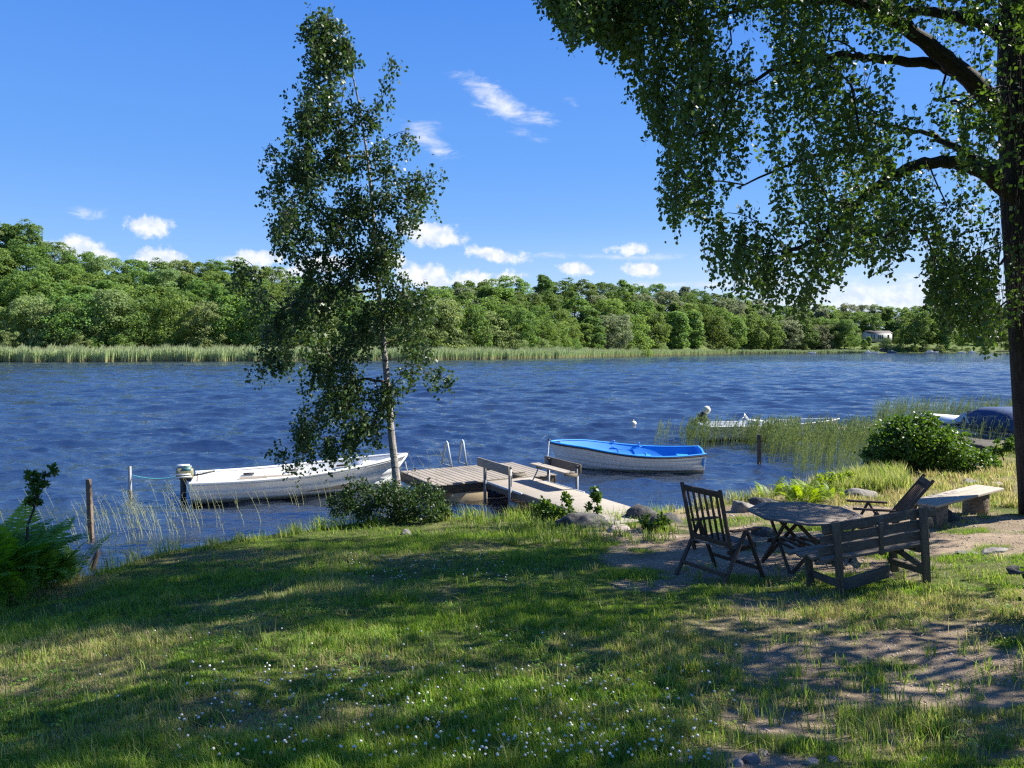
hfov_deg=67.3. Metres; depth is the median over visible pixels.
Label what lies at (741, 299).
broadleaf tree
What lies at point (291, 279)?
broadleaf tree
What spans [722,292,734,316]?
slender tree
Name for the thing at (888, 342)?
willow tree
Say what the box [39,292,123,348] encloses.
willow tree
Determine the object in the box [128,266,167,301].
broadleaf tree
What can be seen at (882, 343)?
willow tree
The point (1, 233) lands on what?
broadleaf tree
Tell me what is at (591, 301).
broadleaf tree
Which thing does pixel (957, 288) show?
birch tree
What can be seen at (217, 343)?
willow tree
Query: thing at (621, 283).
slender tree
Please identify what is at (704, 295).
broadleaf tree
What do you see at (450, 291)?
slender tree
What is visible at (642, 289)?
broadleaf tree
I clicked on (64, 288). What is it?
broadleaf tree
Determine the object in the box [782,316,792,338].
broadleaf tree
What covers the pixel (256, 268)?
broadleaf tree
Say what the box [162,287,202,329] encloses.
broadleaf tree
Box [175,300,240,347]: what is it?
willow tree
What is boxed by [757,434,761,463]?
mooring post
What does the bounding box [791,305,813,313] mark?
broadleaf tree
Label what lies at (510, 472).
dock bench
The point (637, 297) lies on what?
broadleaf tree
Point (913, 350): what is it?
willow tree
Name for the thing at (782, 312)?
broadleaf tree
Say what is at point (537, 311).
broadleaf tree
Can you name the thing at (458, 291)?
broadleaf tree
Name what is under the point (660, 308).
slender tree
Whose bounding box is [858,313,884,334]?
broadleaf tree
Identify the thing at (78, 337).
willow tree
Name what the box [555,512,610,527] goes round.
rock
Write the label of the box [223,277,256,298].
broadleaf tree
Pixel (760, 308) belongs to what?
slender tree
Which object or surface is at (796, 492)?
fern
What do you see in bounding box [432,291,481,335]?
broadleaf tree
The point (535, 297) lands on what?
broadleaf tree
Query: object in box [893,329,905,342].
willow tree
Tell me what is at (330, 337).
broadleaf tree
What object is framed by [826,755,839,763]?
rock
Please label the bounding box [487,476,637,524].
gangway
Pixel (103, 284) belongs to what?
slender tree
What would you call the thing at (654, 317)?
broadleaf tree
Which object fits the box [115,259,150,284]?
broadleaf tree
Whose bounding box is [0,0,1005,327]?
sky
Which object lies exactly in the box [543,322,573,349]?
willow tree
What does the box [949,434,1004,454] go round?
old jetty
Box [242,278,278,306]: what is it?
broadleaf tree
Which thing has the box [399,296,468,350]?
willow tree
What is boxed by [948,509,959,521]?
rock
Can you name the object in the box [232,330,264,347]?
willow tree
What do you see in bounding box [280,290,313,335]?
broadleaf tree
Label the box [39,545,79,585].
fern
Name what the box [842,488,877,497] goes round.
rock
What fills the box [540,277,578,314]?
broadleaf tree
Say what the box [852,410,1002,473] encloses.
alder bush
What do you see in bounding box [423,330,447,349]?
willow tree
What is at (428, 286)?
broadleaf tree
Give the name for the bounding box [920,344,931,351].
willow tree
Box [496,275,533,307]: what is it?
broadleaf tree
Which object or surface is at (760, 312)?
broadleaf tree
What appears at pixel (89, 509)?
mooring post
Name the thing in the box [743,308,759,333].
slender tree
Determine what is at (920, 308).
broadleaf tree
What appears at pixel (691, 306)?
broadleaf tree
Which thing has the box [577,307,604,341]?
slender tree
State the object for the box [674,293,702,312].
broadleaf tree
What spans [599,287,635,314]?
broadleaf tree
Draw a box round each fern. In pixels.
[0,498,90,594]
[0,521,50,599]
[0,551,43,605]
[16,532,113,595]
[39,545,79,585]
[755,476,849,503]
[805,483,843,500]
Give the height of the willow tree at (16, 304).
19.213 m
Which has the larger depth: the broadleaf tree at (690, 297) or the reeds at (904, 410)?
the broadleaf tree at (690, 297)
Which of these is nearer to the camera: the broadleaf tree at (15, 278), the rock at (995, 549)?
the rock at (995, 549)
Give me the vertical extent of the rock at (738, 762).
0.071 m
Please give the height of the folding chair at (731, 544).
1.209 m
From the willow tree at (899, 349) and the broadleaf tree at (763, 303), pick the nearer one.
the willow tree at (899, 349)
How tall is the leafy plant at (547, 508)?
0.578 m
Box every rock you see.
[402,529,410,534]
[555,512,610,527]
[607,523,629,532]
[625,504,656,518]
[650,512,683,523]
[730,500,753,512]
[732,758,743,766]
[741,752,760,763]
[747,497,777,505]
[751,526,777,536]
[758,749,767,755]
[804,757,818,764]
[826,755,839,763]
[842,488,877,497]
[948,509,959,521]
[955,550,976,553]
[961,478,976,483]
[981,547,1008,554]
[1006,565,1023,574]
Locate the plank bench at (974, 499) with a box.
[910,484,1003,528]
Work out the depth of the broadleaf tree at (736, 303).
475.51 m
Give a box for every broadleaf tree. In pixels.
[0,221,8,243]
[0,238,63,294]
[0,248,22,293]
[0,266,57,321]
[0,276,24,320]
[1,218,47,270]
[29,279,79,322]
[30,240,77,281]
[42,262,89,295]
[59,251,103,293]
[63,271,106,295]
[77,289,145,347]
[84,254,127,284]
[94,273,133,300]
[99,283,160,326]
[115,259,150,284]
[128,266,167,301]
[140,257,176,286]
[144,268,188,291]
[160,259,201,285]
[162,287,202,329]
[174,274,209,300]
[182,259,216,294]
[183,279,227,327]
[188,270,231,301]
[199,294,264,347]
[201,257,249,295]
[216,285,257,330]
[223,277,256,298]
[230,264,269,295]
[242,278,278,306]
[254,284,286,329]
[256,266,291,286]
[275,282,299,303]
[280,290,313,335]
[283,274,316,287]
[301,304,346,345]
[305,292,348,330]
[329,294,360,332]
[333,285,365,305]
[353,300,402,349]
[402,285,439,300]
[424,288,452,340]
[427,286,453,293]
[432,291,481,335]
[452,280,477,315]
[453,287,483,324]
[461,310,514,348]
[475,278,500,295]
[477,297,504,336]
[486,296,532,337]
[486,304,541,349]
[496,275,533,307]
[512,291,544,312]
[520,301,558,342]
[530,290,567,328]
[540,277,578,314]
[543,309,581,341]
[560,295,593,324]
[570,279,598,313]
[582,294,611,319]
[584,282,620,311]
[590,298,629,338]
[595,314,633,349]
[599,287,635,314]
[623,300,657,333]
[630,283,651,302]
[631,293,658,315]
[631,311,672,349]
[644,283,671,307]
[654,291,683,313]
[671,302,703,326]
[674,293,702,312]
[690,288,711,304]
[695,296,715,321]
[696,302,715,332]
[703,305,731,336]
[708,312,748,348]
[709,293,728,310]
[725,298,749,319]
[727,304,746,333]
[732,294,751,307]
[735,311,768,349]
[747,315,786,348]
[749,298,766,307]
[756,309,777,334]
[772,308,791,329]
[772,320,805,348]
[779,305,792,318]
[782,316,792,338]
[785,319,820,348]
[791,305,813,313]
[805,316,822,328]
[815,304,840,319]
[815,317,838,328]
[818,322,844,348]
[822,320,847,346]
[829,319,860,348]
[836,309,853,330]
[837,303,859,322]
[847,334,861,348]
[850,312,869,333]
[855,304,878,323]
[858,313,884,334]
[868,304,887,324]
[882,320,904,336]
[887,306,905,325]
[895,309,939,349]
[903,306,920,316]
[913,304,932,313]
[919,313,958,348]
[952,329,972,346]
[992,322,1007,343]
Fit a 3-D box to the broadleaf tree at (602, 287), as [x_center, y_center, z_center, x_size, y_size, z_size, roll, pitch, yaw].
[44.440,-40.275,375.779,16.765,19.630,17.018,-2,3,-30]
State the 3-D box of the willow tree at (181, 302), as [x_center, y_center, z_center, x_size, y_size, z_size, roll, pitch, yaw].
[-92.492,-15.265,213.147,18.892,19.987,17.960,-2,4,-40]
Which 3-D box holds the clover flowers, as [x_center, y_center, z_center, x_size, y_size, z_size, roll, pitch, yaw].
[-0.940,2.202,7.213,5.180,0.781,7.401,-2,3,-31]
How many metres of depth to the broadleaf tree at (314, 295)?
239.46 m
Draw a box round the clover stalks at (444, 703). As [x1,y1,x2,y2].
[105,554,744,765]
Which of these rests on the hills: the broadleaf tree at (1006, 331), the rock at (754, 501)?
the broadleaf tree at (1006, 331)
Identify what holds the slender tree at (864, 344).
on the hills
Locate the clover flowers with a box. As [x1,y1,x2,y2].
[98,552,745,759]
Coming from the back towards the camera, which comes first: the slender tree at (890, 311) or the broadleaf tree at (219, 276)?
the slender tree at (890, 311)
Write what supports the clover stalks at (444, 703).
on the ground at (852, 650)
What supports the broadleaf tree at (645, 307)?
on the hills
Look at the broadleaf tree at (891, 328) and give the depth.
570.91 m
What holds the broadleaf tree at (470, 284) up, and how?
on the hills
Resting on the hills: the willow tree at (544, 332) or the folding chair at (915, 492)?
the willow tree at (544, 332)
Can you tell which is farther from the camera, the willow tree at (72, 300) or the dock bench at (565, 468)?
the willow tree at (72, 300)
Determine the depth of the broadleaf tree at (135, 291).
224.33 m
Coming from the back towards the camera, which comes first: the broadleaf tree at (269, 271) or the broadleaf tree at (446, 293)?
the broadleaf tree at (269, 271)
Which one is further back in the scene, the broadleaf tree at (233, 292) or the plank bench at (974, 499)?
the broadleaf tree at (233, 292)
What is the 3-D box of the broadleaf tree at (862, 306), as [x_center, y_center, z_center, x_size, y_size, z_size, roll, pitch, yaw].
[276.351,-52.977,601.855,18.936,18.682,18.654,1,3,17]
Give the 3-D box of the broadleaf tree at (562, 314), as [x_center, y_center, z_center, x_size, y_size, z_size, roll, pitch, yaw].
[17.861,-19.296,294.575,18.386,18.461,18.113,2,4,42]
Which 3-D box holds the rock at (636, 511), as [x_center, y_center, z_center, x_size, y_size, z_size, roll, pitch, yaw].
[2.340,2.419,14.042,0.596,0.487,0.560,-2,3,-30]
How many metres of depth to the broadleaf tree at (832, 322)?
484.25 m
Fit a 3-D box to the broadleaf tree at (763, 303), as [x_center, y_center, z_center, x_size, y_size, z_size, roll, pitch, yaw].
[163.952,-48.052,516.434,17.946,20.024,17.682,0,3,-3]
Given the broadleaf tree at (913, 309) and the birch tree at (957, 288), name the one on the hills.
the broadleaf tree at (913, 309)
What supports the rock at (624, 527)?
on the ground at (852, 650)
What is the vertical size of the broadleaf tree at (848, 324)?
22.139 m
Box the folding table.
[747,502,862,573]
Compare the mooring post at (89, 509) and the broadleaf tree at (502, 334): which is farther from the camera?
the broadleaf tree at (502, 334)
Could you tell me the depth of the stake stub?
12.13 m
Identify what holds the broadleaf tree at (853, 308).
on the hills
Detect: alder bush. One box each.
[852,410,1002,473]
[983,433,1014,459]
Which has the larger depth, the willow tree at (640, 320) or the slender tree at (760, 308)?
the slender tree at (760, 308)
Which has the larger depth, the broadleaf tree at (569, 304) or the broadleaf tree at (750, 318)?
the broadleaf tree at (750, 318)
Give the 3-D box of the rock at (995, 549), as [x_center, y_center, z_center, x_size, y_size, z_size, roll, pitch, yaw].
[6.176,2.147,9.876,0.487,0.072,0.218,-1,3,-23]
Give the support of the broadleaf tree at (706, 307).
on the hills
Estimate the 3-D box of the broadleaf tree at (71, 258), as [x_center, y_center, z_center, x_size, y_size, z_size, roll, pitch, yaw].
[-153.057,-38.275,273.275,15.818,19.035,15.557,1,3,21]
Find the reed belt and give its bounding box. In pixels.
[0,342,874,361]
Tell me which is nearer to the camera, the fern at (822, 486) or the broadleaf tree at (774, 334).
the fern at (822, 486)
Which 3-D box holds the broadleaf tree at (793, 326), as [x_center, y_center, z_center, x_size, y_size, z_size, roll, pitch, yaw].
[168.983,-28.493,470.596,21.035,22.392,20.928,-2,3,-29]
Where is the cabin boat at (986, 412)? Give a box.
[919,407,1013,445]
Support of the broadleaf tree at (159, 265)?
on the hills
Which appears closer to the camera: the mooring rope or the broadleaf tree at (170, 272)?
the mooring rope
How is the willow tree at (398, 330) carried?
on the hills
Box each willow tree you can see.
[0,294,56,349]
[0,306,12,340]
[0,307,37,348]
[0,332,27,348]
[25,303,87,348]
[27,332,66,349]
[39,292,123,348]
[60,329,98,347]
[104,293,178,348]
[106,332,142,347]
[143,293,205,348]
[153,337,178,347]
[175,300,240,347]
[204,340,222,351]
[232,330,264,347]
[236,298,293,348]
[262,296,327,347]
[291,333,313,347]
[325,308,372,345]
[331,336,345,347]
[371,298,438,348]
[372,331,402,348]
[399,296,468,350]
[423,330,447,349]
[441,299,492,349]
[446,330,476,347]
[477,341,498,349]
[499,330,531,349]
[529,317,562,347]
[532,338,551,347]
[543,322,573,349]
[558,324,588,349]
[562,338,582,349]
[609,310,654,355]
[659,343,667,349]
[701,314,736,352]
[761,341,774,349]
[797,343,810,350]
[804,324,833,349]
[871,345,879,351]
[879,341,888,349]
[883,338,892,345]
[891,337,900,344]
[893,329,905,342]
[894,344,903,351]
[908,345,919,351]
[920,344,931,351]
[935,344,945,351]
[951,346,958,351]
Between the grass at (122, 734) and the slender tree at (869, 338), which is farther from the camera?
the slender tree at (869, 338)
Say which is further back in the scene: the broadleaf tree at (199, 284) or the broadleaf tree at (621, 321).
the broadleaf tree at (621, 321)
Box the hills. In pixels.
[0,274,1008,359]
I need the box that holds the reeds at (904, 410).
[872,391,1011,423]
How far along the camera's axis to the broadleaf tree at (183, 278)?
250.30 m
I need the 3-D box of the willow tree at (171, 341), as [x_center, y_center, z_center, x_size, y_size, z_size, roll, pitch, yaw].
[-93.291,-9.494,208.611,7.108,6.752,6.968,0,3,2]
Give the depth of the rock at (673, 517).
13.65 m
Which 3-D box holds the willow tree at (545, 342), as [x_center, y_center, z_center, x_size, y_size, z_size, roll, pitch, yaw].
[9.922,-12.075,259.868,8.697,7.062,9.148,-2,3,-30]
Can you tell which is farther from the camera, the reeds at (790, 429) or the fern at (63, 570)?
the reeds at (790, 429)
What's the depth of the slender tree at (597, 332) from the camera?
299.55 m
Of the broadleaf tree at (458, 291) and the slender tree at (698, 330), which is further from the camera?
the slender tree at (698, 330)
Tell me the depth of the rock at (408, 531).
12.70 m
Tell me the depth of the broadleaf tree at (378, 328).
226.47 m
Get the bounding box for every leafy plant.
[529,491,574,518]
[583,485,602,513]
[638,511,673,531]
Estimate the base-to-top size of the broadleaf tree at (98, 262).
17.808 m
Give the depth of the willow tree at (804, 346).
470.09 m
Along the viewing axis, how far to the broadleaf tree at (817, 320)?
495.57 m
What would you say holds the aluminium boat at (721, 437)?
on the lake water
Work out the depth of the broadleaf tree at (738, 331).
429.26 m
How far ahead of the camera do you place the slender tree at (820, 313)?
516.66 m
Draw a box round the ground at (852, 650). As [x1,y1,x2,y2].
[0,452,1023,767]
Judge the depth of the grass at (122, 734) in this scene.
6.27 m
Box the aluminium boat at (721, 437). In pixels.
[691,411,839,440]
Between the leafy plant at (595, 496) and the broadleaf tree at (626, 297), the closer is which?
the leafy plant at (595, 496)
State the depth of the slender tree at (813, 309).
538.28 m
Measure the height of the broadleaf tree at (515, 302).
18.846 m
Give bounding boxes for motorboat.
[175,453,407,503]
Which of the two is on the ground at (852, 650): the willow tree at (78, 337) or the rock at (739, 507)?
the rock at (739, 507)
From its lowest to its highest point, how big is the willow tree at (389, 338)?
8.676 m
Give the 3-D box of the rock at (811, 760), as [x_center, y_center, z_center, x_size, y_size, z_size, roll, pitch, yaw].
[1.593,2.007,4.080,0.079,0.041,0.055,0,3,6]
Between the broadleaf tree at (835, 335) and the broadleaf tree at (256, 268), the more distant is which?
the broadleaf tree at (835, 335)
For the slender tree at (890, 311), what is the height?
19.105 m
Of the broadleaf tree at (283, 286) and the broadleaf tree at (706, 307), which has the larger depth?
the broadleaf tree at (706, 307)
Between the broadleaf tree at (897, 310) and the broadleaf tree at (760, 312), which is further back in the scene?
the broadleaf tree at (897, 310)
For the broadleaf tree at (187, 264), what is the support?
on the hills
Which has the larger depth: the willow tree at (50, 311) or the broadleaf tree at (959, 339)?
the broadleaf tree at (959, 339)
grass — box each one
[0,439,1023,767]
[0,452,1023,767]
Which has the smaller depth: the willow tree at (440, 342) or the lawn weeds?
the lawn weeds
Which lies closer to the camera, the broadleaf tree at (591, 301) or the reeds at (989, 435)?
the reeds at (989, 435)
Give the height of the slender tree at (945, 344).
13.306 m
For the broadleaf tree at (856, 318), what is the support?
on the hills
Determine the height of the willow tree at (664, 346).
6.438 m
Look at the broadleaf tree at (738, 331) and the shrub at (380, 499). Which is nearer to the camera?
the shrub at (380, 499)
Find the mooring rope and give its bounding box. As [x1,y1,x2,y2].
[132,475,175,478]
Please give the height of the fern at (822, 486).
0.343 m
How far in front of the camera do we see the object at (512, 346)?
245.23 m
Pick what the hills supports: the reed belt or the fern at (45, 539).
the reed belt
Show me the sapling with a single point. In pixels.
(32, 500)
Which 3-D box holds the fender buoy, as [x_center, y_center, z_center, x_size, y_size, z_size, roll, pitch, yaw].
[7.377,1.055,29.183,0.310,0.455,0.302,0,3,0]
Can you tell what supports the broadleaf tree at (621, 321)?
on the hills
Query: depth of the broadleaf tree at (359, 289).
290.87 m
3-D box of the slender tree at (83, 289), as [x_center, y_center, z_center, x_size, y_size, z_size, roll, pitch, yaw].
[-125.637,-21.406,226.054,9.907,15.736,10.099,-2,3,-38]
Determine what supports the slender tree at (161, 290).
on the hills
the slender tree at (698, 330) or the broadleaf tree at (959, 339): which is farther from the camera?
the broadleaf tree at (959, 339)
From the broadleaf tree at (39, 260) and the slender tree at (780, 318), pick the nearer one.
the broadleaf tree at (39, 260)
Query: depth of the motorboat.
18.05 m
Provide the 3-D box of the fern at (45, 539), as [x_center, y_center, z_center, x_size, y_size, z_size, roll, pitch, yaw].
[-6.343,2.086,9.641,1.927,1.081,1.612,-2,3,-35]
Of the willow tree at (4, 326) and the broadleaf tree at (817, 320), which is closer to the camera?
the willow tree at (4, 326)
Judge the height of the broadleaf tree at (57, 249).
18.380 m
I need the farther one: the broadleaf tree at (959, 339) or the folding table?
the broadleaf tree at (959, 339)
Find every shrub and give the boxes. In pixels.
[322,473,452,524]
[815,467,855,485]
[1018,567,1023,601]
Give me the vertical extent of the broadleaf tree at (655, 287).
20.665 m
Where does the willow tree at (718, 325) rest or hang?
on the hills
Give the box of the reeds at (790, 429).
[654,410,882,462]
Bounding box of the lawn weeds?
[0,549,1023,767]
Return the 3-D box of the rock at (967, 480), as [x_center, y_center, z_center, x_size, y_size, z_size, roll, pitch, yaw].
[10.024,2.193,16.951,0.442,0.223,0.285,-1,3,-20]
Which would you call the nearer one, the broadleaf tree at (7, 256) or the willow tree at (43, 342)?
the willow tree at (43, 342)
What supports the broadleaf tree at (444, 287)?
on the hills
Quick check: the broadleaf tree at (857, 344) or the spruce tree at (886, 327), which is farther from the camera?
the spruce tree at (886, 327)
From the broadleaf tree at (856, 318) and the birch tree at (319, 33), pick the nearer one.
the birch tree at (319, 33)
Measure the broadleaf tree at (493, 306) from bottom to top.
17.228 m
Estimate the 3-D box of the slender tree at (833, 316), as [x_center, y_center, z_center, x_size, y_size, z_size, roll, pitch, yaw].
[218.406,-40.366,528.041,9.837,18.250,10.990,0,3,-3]
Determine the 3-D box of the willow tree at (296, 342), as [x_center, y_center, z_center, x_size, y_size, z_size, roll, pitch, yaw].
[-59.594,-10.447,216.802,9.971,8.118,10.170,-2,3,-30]
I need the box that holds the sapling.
[22,462,59,592]
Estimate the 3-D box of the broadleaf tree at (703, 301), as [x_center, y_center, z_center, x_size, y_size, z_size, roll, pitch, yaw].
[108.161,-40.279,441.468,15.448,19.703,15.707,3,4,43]
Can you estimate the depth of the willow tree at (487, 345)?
241.09 m
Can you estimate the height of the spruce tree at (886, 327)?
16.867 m
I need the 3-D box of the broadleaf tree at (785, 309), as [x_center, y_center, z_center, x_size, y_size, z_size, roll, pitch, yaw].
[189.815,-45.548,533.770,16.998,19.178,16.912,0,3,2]
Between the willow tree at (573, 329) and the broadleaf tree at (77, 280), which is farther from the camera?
the willow tree at (573, 329)
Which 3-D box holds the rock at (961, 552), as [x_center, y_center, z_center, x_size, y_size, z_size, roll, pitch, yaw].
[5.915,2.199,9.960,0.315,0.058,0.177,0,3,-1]
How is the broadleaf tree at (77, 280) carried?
on the hills
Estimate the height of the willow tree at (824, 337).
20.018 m
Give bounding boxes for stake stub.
[88,549,98,569]
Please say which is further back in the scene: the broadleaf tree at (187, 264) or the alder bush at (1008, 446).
the broadleaf tree at (187, 264)
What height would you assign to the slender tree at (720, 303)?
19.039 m
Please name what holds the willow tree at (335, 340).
on the hills
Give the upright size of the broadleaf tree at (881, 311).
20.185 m
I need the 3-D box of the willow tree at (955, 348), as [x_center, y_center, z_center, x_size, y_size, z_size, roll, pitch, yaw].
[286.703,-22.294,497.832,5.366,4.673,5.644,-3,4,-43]
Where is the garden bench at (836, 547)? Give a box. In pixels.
[785,506,936,594]
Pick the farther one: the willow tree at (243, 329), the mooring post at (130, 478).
the willow tree at (243, 329)
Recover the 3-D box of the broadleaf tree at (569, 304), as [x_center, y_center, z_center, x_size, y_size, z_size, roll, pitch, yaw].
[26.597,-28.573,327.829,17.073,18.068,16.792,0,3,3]
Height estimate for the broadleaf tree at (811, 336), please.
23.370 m
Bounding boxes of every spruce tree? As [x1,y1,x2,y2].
[883,321,889,330]
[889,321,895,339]
[918,306,938,347]
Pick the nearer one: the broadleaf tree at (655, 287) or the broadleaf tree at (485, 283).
the broadleaf tree at (485, 283)
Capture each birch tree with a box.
[222,2,458,519]
[531,0,1023,514]
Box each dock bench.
[477,457,525,509]
[530,456,584,492]
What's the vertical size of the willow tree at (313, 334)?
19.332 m
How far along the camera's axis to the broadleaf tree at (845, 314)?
556.30 m
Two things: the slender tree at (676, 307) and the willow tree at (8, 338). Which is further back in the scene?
the slender tree at (676, 307)
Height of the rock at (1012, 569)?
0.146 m
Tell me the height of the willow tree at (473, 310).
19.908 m
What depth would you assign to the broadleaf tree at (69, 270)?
243.27 m
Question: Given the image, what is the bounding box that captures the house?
[862,329,891,341]
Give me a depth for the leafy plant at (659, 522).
12.72 m
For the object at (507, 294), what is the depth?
289.42 m
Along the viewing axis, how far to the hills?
489.96 m
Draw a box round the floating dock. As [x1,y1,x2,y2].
[400,439,555,502]
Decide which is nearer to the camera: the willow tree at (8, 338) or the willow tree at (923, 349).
the willow tree at (8, 338)
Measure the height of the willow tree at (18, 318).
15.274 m
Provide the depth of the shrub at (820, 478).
16.74 m
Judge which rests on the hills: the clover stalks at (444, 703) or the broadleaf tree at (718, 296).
the broadleaf tree at (718, 296)
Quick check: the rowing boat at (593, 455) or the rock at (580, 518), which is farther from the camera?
the rowing boat at (593, 455)
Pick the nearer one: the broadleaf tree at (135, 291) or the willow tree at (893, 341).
the broadleaf tree at (135, 291)
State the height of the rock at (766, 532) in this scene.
0.310 m
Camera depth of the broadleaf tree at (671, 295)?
397.08 m
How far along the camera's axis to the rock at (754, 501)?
14.92 m
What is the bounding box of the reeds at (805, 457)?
[793,426,905,477]
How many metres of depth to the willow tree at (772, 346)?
453.29 m
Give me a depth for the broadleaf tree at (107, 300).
204.67 m
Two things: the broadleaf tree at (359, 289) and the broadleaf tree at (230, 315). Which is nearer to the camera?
the broadleaf tree at (230, 315)
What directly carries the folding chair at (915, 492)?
on the ground at (852, 650)
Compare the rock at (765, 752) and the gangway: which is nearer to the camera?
the rock at (765, 752)
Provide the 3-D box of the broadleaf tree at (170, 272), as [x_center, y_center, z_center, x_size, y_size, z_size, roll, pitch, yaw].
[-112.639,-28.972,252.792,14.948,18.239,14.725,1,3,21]
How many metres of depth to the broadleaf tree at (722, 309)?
437.35 m
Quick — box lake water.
[0,353,1011,580]
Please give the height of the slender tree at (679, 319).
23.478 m
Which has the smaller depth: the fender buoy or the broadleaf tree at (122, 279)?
the fender buoy
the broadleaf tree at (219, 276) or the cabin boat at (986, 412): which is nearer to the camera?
the cabin boat at (986, 412)
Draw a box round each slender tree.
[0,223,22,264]
[69,285,98,320]
[85,279,120,327]
[144,286,172,330]
[440,288,454,297]
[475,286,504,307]
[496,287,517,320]
[533,274,555,303]
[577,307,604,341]
[577,323,594,348]
[581,317,606,349]
[615,279,636,300]
[650,304,668,333]
[658,310,691,349]
[668,302,683,334]
[676,310,705,347]
[678,286,692,302]
[712,300,726,312]
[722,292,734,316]
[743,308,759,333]
[751,304,763,313]
[768,315,784,337]
[810,304,823,318]
[815,309,829,323]
[827,312,836,325]
[860,339,868,349]
[866,336,871,345]
[879,307,894,326]
[939,333,950,350]
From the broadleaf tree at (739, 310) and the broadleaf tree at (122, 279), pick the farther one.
the broadleaf tree at (739, 310)
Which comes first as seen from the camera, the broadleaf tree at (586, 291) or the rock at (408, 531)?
the rock at (408, 531)
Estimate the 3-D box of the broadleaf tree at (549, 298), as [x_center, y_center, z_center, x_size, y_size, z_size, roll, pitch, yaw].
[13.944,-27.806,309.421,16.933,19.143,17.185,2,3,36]
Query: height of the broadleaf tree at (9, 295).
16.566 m
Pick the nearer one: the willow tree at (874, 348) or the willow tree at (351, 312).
the willow tree at (351, 312)
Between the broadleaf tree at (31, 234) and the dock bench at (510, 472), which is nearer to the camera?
the dock bench at (510, 472)
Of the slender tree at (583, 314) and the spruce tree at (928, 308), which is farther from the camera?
the spruce tree at (928, 308)
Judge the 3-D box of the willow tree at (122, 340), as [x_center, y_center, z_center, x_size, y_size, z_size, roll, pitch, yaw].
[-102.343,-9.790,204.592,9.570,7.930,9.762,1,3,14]
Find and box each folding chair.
[674,482,764,584]
[846,473,934,562]
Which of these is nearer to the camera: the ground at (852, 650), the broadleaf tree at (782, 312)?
the ground at (852, 650)
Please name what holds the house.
on the hills
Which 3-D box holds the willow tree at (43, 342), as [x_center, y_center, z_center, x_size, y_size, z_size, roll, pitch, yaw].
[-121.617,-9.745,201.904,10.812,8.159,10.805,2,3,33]
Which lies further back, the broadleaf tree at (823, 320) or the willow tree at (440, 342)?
the broadleaf tree at (823, 320)
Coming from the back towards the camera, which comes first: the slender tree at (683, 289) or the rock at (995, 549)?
the slender tree at (683, 289)
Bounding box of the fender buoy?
[702,406,710,415]
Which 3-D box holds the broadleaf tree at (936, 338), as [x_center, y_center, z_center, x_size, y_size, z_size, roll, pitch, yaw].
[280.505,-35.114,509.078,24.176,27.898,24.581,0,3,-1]
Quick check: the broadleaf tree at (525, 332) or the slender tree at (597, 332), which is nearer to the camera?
the broadleaf tree at (525, 332)
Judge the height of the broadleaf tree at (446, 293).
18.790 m
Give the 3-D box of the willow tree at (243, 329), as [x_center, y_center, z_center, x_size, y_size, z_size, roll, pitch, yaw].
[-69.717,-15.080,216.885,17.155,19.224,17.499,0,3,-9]
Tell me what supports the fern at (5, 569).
on the ground at (852, 650)
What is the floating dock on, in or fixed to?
on the lake water
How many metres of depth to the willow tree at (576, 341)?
278.28 m
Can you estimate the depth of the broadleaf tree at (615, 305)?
329.14 m
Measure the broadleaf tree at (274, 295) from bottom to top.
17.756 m
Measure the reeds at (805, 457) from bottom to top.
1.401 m
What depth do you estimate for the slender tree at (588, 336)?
295.88 m
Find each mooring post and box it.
[86,479,93,538]
[128,466,132,497]
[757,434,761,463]
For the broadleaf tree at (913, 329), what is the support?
on the hills
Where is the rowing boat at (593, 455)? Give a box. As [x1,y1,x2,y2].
[548,439,706,473]
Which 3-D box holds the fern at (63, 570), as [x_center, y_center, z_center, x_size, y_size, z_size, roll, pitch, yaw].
[-6.059,2.277,9.854,1.278,0.716,1.372,0,3,0]
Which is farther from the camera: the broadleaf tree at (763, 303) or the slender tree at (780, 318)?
the broadleaf tree at (763, 303)
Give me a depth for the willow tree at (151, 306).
207.67 m
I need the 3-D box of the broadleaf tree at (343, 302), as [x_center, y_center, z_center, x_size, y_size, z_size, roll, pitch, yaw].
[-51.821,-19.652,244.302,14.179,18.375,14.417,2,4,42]
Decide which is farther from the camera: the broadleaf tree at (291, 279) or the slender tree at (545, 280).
the slender tree at (545, 280)
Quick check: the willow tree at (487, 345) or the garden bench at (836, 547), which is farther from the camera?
the willow tree at (487, 345)
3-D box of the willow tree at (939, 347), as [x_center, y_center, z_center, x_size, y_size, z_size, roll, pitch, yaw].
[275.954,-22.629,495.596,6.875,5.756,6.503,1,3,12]
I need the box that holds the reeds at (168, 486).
[0,448,471,558]
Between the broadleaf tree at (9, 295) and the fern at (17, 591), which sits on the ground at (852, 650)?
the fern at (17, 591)
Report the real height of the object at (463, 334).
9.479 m
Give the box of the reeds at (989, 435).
[954,406,1011,446]

